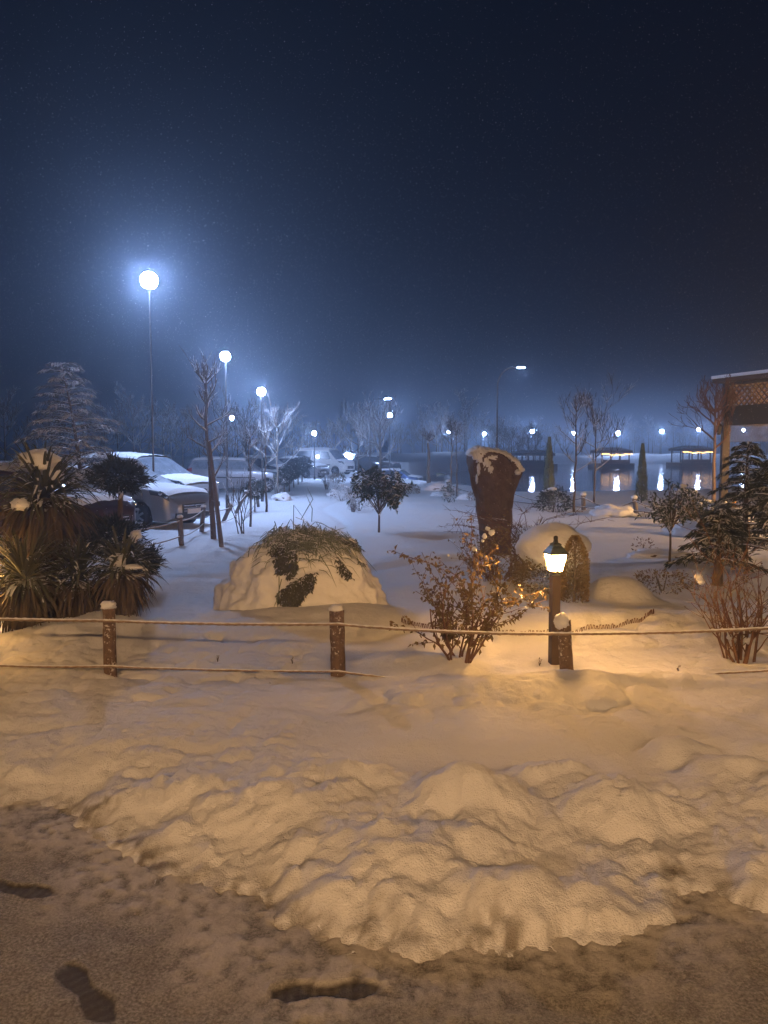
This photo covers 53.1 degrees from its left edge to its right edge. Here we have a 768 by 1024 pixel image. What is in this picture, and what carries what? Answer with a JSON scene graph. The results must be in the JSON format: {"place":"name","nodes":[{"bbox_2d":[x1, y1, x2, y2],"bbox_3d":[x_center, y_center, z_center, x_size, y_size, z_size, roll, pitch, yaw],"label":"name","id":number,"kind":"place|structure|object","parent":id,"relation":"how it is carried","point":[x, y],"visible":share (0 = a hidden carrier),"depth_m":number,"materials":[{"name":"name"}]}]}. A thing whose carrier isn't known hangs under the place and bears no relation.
{"place":"outdoors","nodes":[
{"label":"outdoors","id":0,"kind":"place"},
{"bbox_2d":[0,451,767,971],"bbox_3d":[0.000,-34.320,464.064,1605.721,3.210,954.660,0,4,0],"label":"snow ground","id":1,"kind":"structure","parent":0,"point":[508,795],"depth_m":4.41,"materials":[{"name":"snow"}]},
{"bbox_2d":[0,385,33,460],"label":"bare tree","id":2,"kind":"object","parent":1,"relation":"on","point":[12,414],"visible":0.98,"depth_m":64.58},
{"bbox_2d":[14,396,65,452],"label":"bare tree","id":3,"kind":"object","parent":1,"relation":"on","point":[38,409],"visible":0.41,"depth_m":74.73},
{"bbox_2d":[0,520,84,632],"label":"yucca","id":4,"kind":"object","parent":1,"relation":"on","point":[24,592],"visible":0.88,"depth_m":6.92,"materials":[{"name":"green plant"}]},
{"bbox_2d":[0,434,114,614],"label":"yucca","id":5,"kind":"object","parent":1,"relation":"on","point":[38,508],"visible":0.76,"depth_m":7.44,"materials":[{"name":"green plant"}]},
{"bbox_2d":[0,460,136,537],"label":"parked car","id":6,"kind":"object","parent":1,"relation":"on","point":[111,504],"visible":0.28,"depth_m":14.30,"materials":[{"name":"paint"}]},
{"bbox_2d":[37,535,110,618],"bbox_3d":[-2.937,0.696,7.375,0.902,1.020,0.949,2,5,23],"label":"yucca","id":7,"kind":"object","parent":1,"relation":"on","point":[83,607],"visible":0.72,"depth_m":7.21,"materials":[{"name":"green plant"}]},
{"bbox_2d":[13,362,148,525],"bbox_3d":[-6.376,-1.288,15.920,3.147,3.624,2.412,3,5,34],"label":"cedar tree","id":8,"kind":"object","parent":1,"relation":"on","point":[82,401],"visible":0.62,"depth_m":15.81,"materials":[{"name":"green plant"}]},
{"bbox_2d":[64,396,116,451],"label":"bare tree","id":9,"kind":"object","parent":1,"relation":"on","point":[82,422],"visible":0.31,"depth_m":70.29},
{"bbox_2d":[87,396,132,451],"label":"bare tree","id":10,"kind":"object","parent":1,"relation":"on","point":[115,418],"visible":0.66,"depth_m":78.06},
{"bbox_2d":[70,526,172,616],"bbox_3d":[-2.436,0.591,7.196,0.890,0.924,0.845,4,6,43],"label":"yucca","id":11,"kind":"object","parent":1,"relation":"on","point":[124,589],"visible":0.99,"depth_m":7.04,"materials":[{"name":"green plant"}]},
{"bbox_2d":[75,450,167,576],"bbox_3d":[-3.342,0.140,9.620,1.275,1.846,0.975,0,4,0],"label":"cloud pruned juniper","id":12,"kind":"object","parent":1,"relation":"on","point":[130,478],"visible":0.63,"depth_m":9.49,"materials":[{"name":"green plant"}]},
{"bbox_2d":[1,480,259,547],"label":"parking fence","id":13,"kind":"object","parent":1,"relation":"on","point":[179,522],"visible":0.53,"depth_m":16.52,"materials":[{"name":"wood"}]},
{"bbox_2d":[100,382,167,452],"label":"bare tree","id":14,"kind":"object","parent":1,"relation":"on","point":[135,413],"visible":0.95,"depth_m":64.65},
{"bbox_2d":[123,408,151,451],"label":"bare tree","id":15,"kind":"object","parent":1,"relation":"on","point":[139,417],"visible":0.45,"depth_m":90.12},
{"bbox_2d":[67,463,209,527],"bbox_3d":[-6.383,-0.431,18.564,4.540,1.498,2.180,2,5,25],"label":"parked car","id":16,"kind":"object","parent":1,"relation":"on","point":[166,500],"visible":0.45,"depth_m":17.24,"materials":[{"name":"silver metal"}]},
{"bbox_2d":[141,268,157,471],"bbox_3d":[-5.867,-2.887,19.436,0.402,6.396,0.422,2,5,21],"label":"park lamp","id":17,"kind":"object","parent":1,"relation":"on","point":[149,280],"visible":0.94,"depth_m":19.27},
{"bbox_2d":[81,452,219,507],"bbox_3d":[-6.887,-0.833,22.119,4.453,1.793,2.180,2,5,25],"label":"parked car","id":18,"kind":"object","parent":1,"relation":"on","point":[165,467],"visible":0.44,"depth_m":21.52,"materials":[{"name":"paint"}]},
{"bbox_2d":[142,397,185,455],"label":"bare tree","id":19,"kind":"object","parent":1,"relation":"on","point":[166,415],"visible":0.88,"depth_m":67.44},
{"bbox_2d":[156,416,190,458],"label":"bare tree","id":20,"kind":"object","parent":1,"relation":"on","point":[166,431],"visible":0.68,"depth_m":79.11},
{"bbox_2d":[162,398,203,467],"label":"bare tree","id":21,"kind":"object","parent":1,"relation":"on","point":[182,415],"visible":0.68,"depth_m":86.54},
{"bbox_2d":[187,427,212,457],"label":"bare tree","id":22,"kind":"object","parent":1,"relation":"on","point":[194,437],"visible":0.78,"depth_m":91.80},
{"bbox_2d":[175,347,232,538],"bbox_3d":[-3.471,-1.299,15.224,0.955,3.885,1.259,4,6,41],"label":"bare tree","id":23,"kind":"object","parent":1,"relation":"on","point":[204,376],"visible":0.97,"depth_m":15.17,"materials":[{"name":"brown plant"}]},
{"bbox_2d":[207,441,223,546],"bbox_3d":[-3.085,-0.276,14.092,0.330,2.029,0.083,2,5,22],"label":"wooden stake","id":24,"kind":"object","parent":1,"relation":"on","point":[217,514],"visible":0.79,"depth_m":14.06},
{"bbox_2d":[220,350,229,509],"bbox_3d":[-4.585,-2.290,22.390,0.262,4.795,0.275,-2,5,-21],"label":"park lamp","id":25,"kind":"object","parent":1,"relation":"on","point":[225,356],"visible":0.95,"depth_m":22.34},
{"bbox_2d":[194,384,268,456],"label":"bare tree","id":26,"kind":"object","parent":1,"relation":"on","point":[221,413],"visible":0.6,"depth_m":43.58,"materials":[{"name":"grey plant"}]},
{"bbox_2d":[187,456,287,491],"bbox_3d":[-6.434,-1.652,33.822,4.390,1.585,2.100,0,4,-4],"label":"parked car","id":27,"kind":"object","parent":1,"relation":"on","point":[236,466],"visible":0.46,"depth_m":33.03,"materials":[{"name":"grey paint"}]},
{"bbox_2d":[220,412,254,456],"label":"bare tree","id":28,"kind":"object","parent":1,"relation":"on","point":[236,422],"visible":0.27,"depth_m":92.04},
{"bbox_2d":[220,450,265,533],"bbox_3d":[-3.131,-0.420,16.505,1.344,1.815,0.826,4,6,39],"label":"young shrub","id":29,"kind":"object","parent":1,"relation":"on","point":[238,506],"visible":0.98,"depth_m":16.34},
{"bbox_2d":[222,398,270,460],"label":"bare tree","id":30,"kind":"object","parent":1,"relation":"on","point":[236,408],"visible":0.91,"depth_m":39.71,"materials":[{"name":"grey plant"}]},
{"bbox_2d":[227,417,266,526],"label":"bare tree","id":31,"kind":"object","parent":1,"relation":"on","point":[249,448],"visible":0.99,"depth_m":17.85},
{"bbox_2d":[242,479,267,511],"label":"clipped tree","id":32,"kind":"object","parent":1,"relation":"on","point":[256,495],"visible":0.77,"depth_m":22.39,"materials":[{"name":"green plant"}]},
{"bbox_2d":[257,387,264,501],"bbox_3d":[-4.274,-2.321,26.901,0.262,4.116,0.275,2,5,21],"label":"park lamp","id":33,"kind":"object","parent":1,"relation":"on","point":[261,391],"visible":0.85,"depth_m":26.86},
{"bbox_2d":[241,417,295,511],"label":"bare tree","id":34,"kind":"object","parent":1,"relation":"on","point":[273,458],"visible":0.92,"depth_m":22.41,"materials":[{"name":"brown plant"}]},
{"bbox_2d":[243,455,295,478],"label":"parked car","id":35,"kind":"object","parent":1,"relation":"on","point":[269,465],"visible":0.2,"depth_m":46.44,"materials":[{"name":"black paint"}]},
{"bbox_2d":[249,398,294,455],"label":"bare tree","id":36,"kind":"object","parent":1,"relation":"on","point":[265,415],"visible":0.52,"depth_m":64.58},
{"bbox_2d":[258,406,296,455],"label":"bare tree","id":37,"kind":"object","parent":1,"relation":"on","point":[279,427],"visible":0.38,"depth_m":79.17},
{"bbox_2d":[270,492,292,500],"bbox_3d":[-3.686,-0.448,27.525,0.764,0.532,0.636,2,5,22],"label":"snowy boulder","id":38,"kind":"object","parent":1,"relation":"on","point":[284,496],"visible":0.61,"depth_m":27.34,"materials":[{"name":"snow"}]},
{"bbox_2d":[256,387,307,492],"bbox_3d":[-3.865,-2.542,28.695,2.098,4.282,2.074,0,4,0],"label":"bare tree","id":39,"kind":"object","parent":1,"relation":"on","point":[273,413],"visible":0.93,"depth_m":28.57,"materials":[{"name":"grey plant"}]},
{"bbox_2d":[273,468,295,491],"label":"clipped tree","id":40,"kind":"object","parent":1,"relation":"on","point":[284,481],"visible":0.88,"depth_m":30.00,"materials":[{"name":"green plant"}]},
{"bbox_2d":[278,463,299,491],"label":"clipped tree","id":41,"kind":"object","parent":1,"relation":"on","point":[286,466],"visible":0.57,"depth_m":33.94,"materials":[{"name":"green plant"}]},
{"bbox_2d":[274,409,307,455],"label":"bare tree","id":42,"kind":"object","parent":1,"relation":"on","point":[293,425],"visible":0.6,"depth_m":90.60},
{"bbox_2d":[213,488,388,610],"bbox_3d":[-0.937,0.766,8.693,2.409,2.106,1.607,0,4,0],"label":"snowy grass clump","id":43,"kind":"object","parent":1,"relation":"on","point":[279,566],"visible":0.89,"depth_m":8.28,"materials":[{"name":"snow"}]},
{"bbox_2d":[278,456,328,477],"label":"parked car","id":44,"kind":"object","parent":1,"relation":"on","point":[309,472],"visible":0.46,"depth_m":52.89,"materials":[{"name":"grey paint"}]},
{"bbox_2d":[290,419,316,447],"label":"bare tree","id":45,"kind":"object","parent":1,"relation":"on","point":[304,433],"visible":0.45,"depth_m":90.46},
{"bbox_2d":[299,421,318,447],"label":"bare tree","id":46,"kind":"object","parent":1,"relation":"on","point":[309,431],"visible":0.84,"depth_m":65.64,"materials":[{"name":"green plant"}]},
{"bbox_2d":[294,447,354,473],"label":"parked van","id":47,"kind":"object","parent":1,"relation":"on","point":[335,458],"visible":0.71,"depth_m":62.12,"materials":[{"name":"white paint"}]},
{"bbox_2d":[316,421,345,447],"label":"bare tree","id":48,"kind":"object","parent":1,"relation":"on","point":[323,436],"visible":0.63,"depth_m":70.46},
{"bbox_2d":[316,414,351,452],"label":"bare tree","id":49,"kind":"object","parent":1,"relation":"on","point":[335,432],"visible":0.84,"depth_m":66.97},
{"bbox_2d":[329,483,349,500],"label":"round shrub","id":50,"kind":"object","parent":1,"relation":"on","point":[341,489],"visible":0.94,"depth_m":27.70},
{"bbox_2d":[330,399,368,452],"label":"bare tree","id":51,"kind":"object","parent":1,"relation":"on","point":[346,409],"visible":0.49,"depth_m":81.67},
{"bbox_2d":[335,410,377,474],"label":"bare tree","id":52,"kind":"object","parent":1,"relation":"on","point":[357,428],"visible":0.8,"depth_m":56.71,"materials":[{"name":"grey plant"}]},
{"bbox_2d":[347,391,405,470],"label":"bare tree","id":53,"kind":"object","parent":1,"relation":"on","point":[382,420],"visible":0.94,"depth_m":49.75,"materials":[{"name":"brown plant"}]},
{"bbox_2d":[353,454,400,471],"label":"parked car","id":54,"kind":"object","parent":1,"relation":"on","point":[364,462],"visible":0.56,"depth_m":66.33,"materials":[{"name":"black paint"}]},
{"bbox_2d":[346,465,412,532],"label":"tree","id":55,"kind":"object","parent":1,"relation":"on","point":[375,476],"visible":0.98,"depth_m":16.31,"materials":[{"name":"green plant"}]},
{"bbox_2d":[362,393,397,442],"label":"bare tree","id":56,"kind":"object","parent":1,"relation":"on","point":[380,415],"visible":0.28,"depth_m":91.51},
{"bbox_2d":[369,397,391,471],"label":"arched street lamp","id":57,"kind":"object","parent":1,"relation":"on","point":[370,431],"visible":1,"depth_m":45.75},
{"bbox_2d":[0,600,767,676],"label":"rope fence","id":58,"kind":"object","parent":1,"relation":"on","point":[337,625],"visible":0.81,"depth_m":5.79,"materials":[{"name":"wood"}]},
{"bbox_2d":[382,468,422,478],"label":"parked car","id":59,"kind":"object","parent":1,"relation":"on","point":[406,475],"visible":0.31,"depth_m":62.00,"materials":[{"name":"blue paint"}]},
{"bbox_2d":[411,410,433,452],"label":"bare tree","id":60,"kind":"object","parent":1,"relation":"on","point":[421,424],"visible":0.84,"depth_m":110.00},
{"bbox_2d":[408,401,440,452],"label":"bare tree","id":61,"kind":"object","parent":1,"relation":"on","point":[427,413],"visible":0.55,"depth_m":113.78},
{"bbox_2d":[419,427,438,482],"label":"bare tree","id":62,"kind":"object","parent":1,"relation":"on","point":[428,437],"visible":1,"depth_m":39.85,"materials":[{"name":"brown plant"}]},
{"bbox_2d":[417,400,454,451],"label":"bare tree","id":63,"kind":"object","parent":1,"relation":"on","point":[433,412],"visible":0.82,"depth_m":108.17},
{"bbox_2d":[424,401,451,451],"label":"bare tree","id":64,"kind":"object","parent":1,"relation":"on","point":[439,416],"visible":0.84,"depth_m":107.73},
{"bbox_2d":[419,482,460,490],"bbox_3d":[2.591,-1.032,35.639,1.972,0.766,1.568,0,4,0],"label":"snowy boulder","id":65,"kind":"object","parent":1,"relation":"on","point":[435,486],"visible":0.41,"depth_m":35.11,"materials":[{"name":"snow"}]},
{"bbox_2d":[432,414,468,492],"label":"bare tree","id":66,"kind":"object","parent":1,"relation":"on","point":[450,423],"visible":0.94,"depth_m":32.81,"materials":[{"name":"grey plant"}]},
{"bbox_2d":[454,410,477,450],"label":"bare tree","id":67,"kind":"object","parent":1,"relation":"on","point":[470,419],"visible":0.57,"depth_m":109.37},
{"bbox_2d":[387,515,550,662],"bbox_3d":[0.674,0.635,6.132,1.182,1.190,0.954,2,5,26],"label":"bush","id":68,"kind":"object","parent":1,"relation":"on","point":[466,596],"visible":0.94,"depth_m":6.07,"materials":[{"name":"brown plant"}]},
{"bbox_2d":[451,388,491,451],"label":"bare tree","id":69,"kind":"object","parent":1,"relation":"on","point":[465,403],"visible":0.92,"depth_m":96.70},
{"bbox_2d":[465,409,493,445],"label":"bare tree","id":70,"kind":"object","parent":1,"relation":"on","point":[479,421],"visible":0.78,"depth_m":116.51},
{"bbox_2d":[448,508,532,581],"bbox_3d":[1.390,0.494,9.610,1.217,1.034,1.002,0,4,0],"label":"bush","id":71,"kind":"object","parent":1,"relation":"on","point":[489,575],"visible":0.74,"depth_m":9.58,"materials":[{"name":"brown plant"}]},
{"bbox_2d":[466,445,524,555],"bbox_3d":[1.833,-0.016,12.743,0.959,2.176,0.660,0,4,0],"label":"standing stone","id":72,"kind":"object","parent":1,"relation":"on","point":[493,488],"visible":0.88,"depth_m":12.46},
{"bbox_2d":[483,415,514,451],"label":"bare tree","id":73,"kind":"object","parent":1,"relation":"on","point":[494,428],"visible":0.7,"depth_m":105.19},
{"bbox_2d":[494,422,525,457],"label":"bare tree","id":74,"kind":"object","parent":1,"relation":"on","point":[517,435],"visible":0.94,"depth_m":103.73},
{"bbox_2d":[496,366,525,447],"bbox_3d":[5.890,-3.852,35.810,1.377,5.856,0.220,0,4,0],"label":"arched street lamp","id":75,"kind":"object","parent":1,"relation":"on","point":[497,401],"visible":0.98,"depth_m":35.69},
{"bbox_2d":[508,419,545,459],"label":"bare tree","id":76,"kind":"object","parent":1,"relation":"on","point":[529,431],"visible":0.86,"depth_m":105.44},
{"bbox_2d":[401,609,653,635],"bbox_3d":[1.382,1.045,7.253,2.442,0.215,0.414,0,4,0],"label":"bed edging","id":77,"kind":"object","parent":1,"relation":"on","point":[623,623],"visible":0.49,"depth_m":7.19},
{"bbox_2d":[439,500,619,562],"bbox_3d":[2.100,0.333,11.032,2.693,1.022,0.497,0,4,0],"label":"arching shrub","id":78,"kind":"object","parent":1,"relation":"on","point":[510,530],"visible":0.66,"depth_m":11.02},
{"bbox_2d":[523,425,546,459],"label":"bare tree","id":79,"kind":"object","parent":1,"relation":"on","point":[538,442],"visible":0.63,"depth_m":115.26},
{"bbox_2d":[541,437,555,504],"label":"columnar cypress","id":80,"kind":"object","parent":1,"relation":"on","point":[549,471],"visible":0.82,"depth_m":24.12,"materials":[{"name":"green plant"}]},
{"bbox_2d":[512,522,591,593],"bbox_3d":[2.046,0.538,9.402,0.979,0.827,0.892,0,4,0],"label":"clipped bush","id":81,"kind":"object","parent":1,"relation":"on","point":[539,538],"visible":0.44,"depth_m":9.21,"materials":[{"name":"white plant"}]},
{"bbox_2d":[531,485,573,512],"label":"round shrub","id":82,"kind":"object","parent":1,"relation":"on","point":[552,490],"visible":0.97,"depth_m":22.10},
{"bbox_2d":[543,536,567,664],"bbox_3d":[1.377,0.806,6.216,0.148,1.235,0.148,-1,4,-12],"label":"garden lantern","id":83,"kind":"object","parent":1,"relation":"on","point":[555,553],"visible":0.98,"depth_m":6.17,"materials":[{"name":"brown wood"}]},
{"bbox_2d":[446,479,703,514],"bbox_3d":[4.820,-0.523,25.777,1.892,0.754,12.701,-2,5,-28],"label":"lakeside fence","id":84,"kind":"object","parent":1,"relation":"on","point":[633,498],"visible":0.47,"depth_m":23.04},
{"bbox_2d":[560,535,590,602],"bbox_3d":[2.022,0.621,8.160,0.333,0.766,0.332,0,4,0],"label":"clipped cone","id":85,"kind":"object","parent":1,"relation":"on","point":[569,545],"visible":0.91,"depth_m":8.10,"materials":[{"name":"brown plant"}]},
{"bbox_2d":[551,392,603,511],"bbox_3d":[5.569,-1.690,22.059,1.404,3.582,1.042,-3,5,-36],"label":"bare tree","id":86,"kind":"object","parent":1,"relation":"on","point":[575,442],"visible":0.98,"depth_m":21.95,"materials":[{"name":"brown plant"}]},
{"bbox_2d":[558,373,639,502],"bbox_3d":[7.325,-2.443,25.789,2.448,4.506,2.509,-3,5,-34],"label":"bare tree","id":87,"kind":"object","parent":1,"relation":"on","point":[597,421],"visible":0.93,"depth_m":25.84,"materials":[{"name":"brown plant"}]},
{"bbox_2d":[589,504,638,516],"bbox_3d":[6.235,0.081,20.985,1.425,0.607,1.124,0,4,0],"label":"snowy boulder","id":88,"kind":"object","parent":1,"relation":"on","point":[609,509],"visible":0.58,"depth_m":20.62,"materials":[{"name":"snow"}]},
{"bbox_2d":[610,414,634,453],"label":"bare tree","id":89,"kind":"object","parent":1,"relation":"on","point":[621,439],"visible":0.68,"depth_m":202.02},
{"bbox_2d":[622,421,640,449],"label":"bare tree","id":90,"kind":"object","parent":1,"relation":"on","point":[630,428],"visible":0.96,"depth_m":198.13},
{"bbox_2d":[634,443,648,502],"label":"columnar cypress","id":91,"kind":"object","parent":1,"relation":"on","point":[641,488],"visible":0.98,"depth_m":25.81,"materials":[{"name":"green plant"}]},
{"bbox_2d":[637,415,658,452],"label":"bare tree","id":92,"kind":"object","parent":1,"relation":"on","point":[648,431],"visible":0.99,"depth_m":200.15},
{"bbox_2d":[627,548,688,558],"bbox_3d":[4.475,0.729,12.543,1.058,0.279,0.675,0,4,0],"label":"snowy boulder","id":93,"kind":"object","parent":1,"relation":"on","point":[644,553],"visible":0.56,"depth_m":12.39,"materials":[{"name":"snow"}]},
{"bbox_2d":[631,568,699,594],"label":"round shrub","id":94,"kind":"object","parent":1,"relation":"on","point":[658,581],"visible":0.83,"depth_m":9.26,"materials":[{"name":"brown plant"}]},
{"bbox_2d":[657,419,680,447],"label":"bare tree","id":95,"kind":"object","parent":1,"relation":"on","point":[674,428],"visible":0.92,"depth_m":205.65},
{"bbox_2d":[635,478,705,561],"bbox_3d":[3.893,0.154,10.474,0.889,1.239,0.815,0,4,0],"label":"tree","id":96,"kind":"object","parent":1,"relation":"on","point":[671,506],"visible":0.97,"depth_m":10.36,"materials":[{"name":"green plant"}]},
{"bbox_2d":[657,484,710,527],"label":"round shrub","id":97,"kind":"object","parent":1,"relation":"on","point":[699,497],"visible":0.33,"depth_m":16.71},
{"bbox_2d":[662,520,734,537],"bbox_3d":[6.705,0.461,16.078,1.664,0.644,1.276,0,4,0],"label":"snowy boulder","id":98,"kind":"object","parent":1,"relation":"on","point":[677,530],"visible":0.18,"depth_m":15.86,"materials":[{"name":"snow"}]},
{"bbox_2d":[688,416,711,444],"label":"bare tree","id":99,"kind":"object","parent":1,"relation":"on","point":[697,423],"visible":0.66,"depth_m":184.25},
{"bbox_2d":[668,374,743,500],"bbox_3d":[9.084,-1.910,21.965,2.058,4.043,1.716,3,5,31],"label":"bare tree","id":100,"kind":"object","parent":1,"relation":"on","point":[716,403],"visible":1,"depth_m":21.95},
{"bbox_2d":[663,508,767,585],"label":"fir tree","id":101,"kind":"object","parent":1,"relation":"on","point":[731,533],"visible":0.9,"depth_m":9.27,"materials":[{"name":"green plant"}]},
{"bbox_2d":[673,500,767,663],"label":"bush","id":102,"kind":"object","parent":1,"relation":"on","point":[737,649],"visible":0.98,"depth_m":6.10,"materials":[{"name":"brown plant"}]},
{"bbox_2d":[696,441,767,557],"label":"fir tree","id":103,"kind":"object","parent":1,"relation":"on","point":[739,467],"visible":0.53,"depth_m":12.47,"materials":[{"name":"green plant"}]},
{"bbox_2d":[711,369,767,500],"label":"pergola","id":104,"kind":"object","parent":1,"relation":"on","point":[755,413],"visible":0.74,"depth_m":22.19,"materials":[{"name":"brown wood"}]},
{"bbox_2d":[711,460,767,555],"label":"fir tree","id":105,"kind":"object","parent":1,"relation":"on","point":[760,487],"visible":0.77,"depth_m":10.07,"materials":[{"name":"green plant"}]},
{"bbox_2d":[0,801,767,1023],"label":"path","id":106,"kind":"structure","parent":0,"point":[95,931],"depth_m":2.73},
{"bbox_2d":[0,0,767,713],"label":"falling snow","id":107,"kind":"structure","parent":0,"point":[374,290],"depth_m":19.90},
{"bbox_2d":[0,0,767,454],"label":"sky","id":108,"kind":"structure","parent":0,"point":[432,66],"materials":[{"name":"blue"}]},
{"bbox_2d":[410,463,767,491],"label":"lake water","id":109,"kind":"structure","parent":0,"point":[614,479],"depth_m":62.32,"materials":[{"name":"blue liquid"}]},
{"bbox_2d":[510,450,557,468],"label":"lake pavilion","id":110,"kind":"structure","parent":109,"relation":"on","point":[537,464],"depth_m":102.01,"materials":[{"name":"brown wood"}]},
{"bbox_2d":[588,447,634,467],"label":"lake pavilion","id":111,"kind":"structure","parent":109,"relation":"on","point":[611,463],"depth_m":109.07,"materials":[{"name":"brown wood"}]},
{"bbox_2d":[666,446,715,466],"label":"lake pavilion","id":112,"kind":"structure","parent":109,"relation":"on","point":[692,462],"depth_m":115.44,"materials":[{"name":"brown wood"}]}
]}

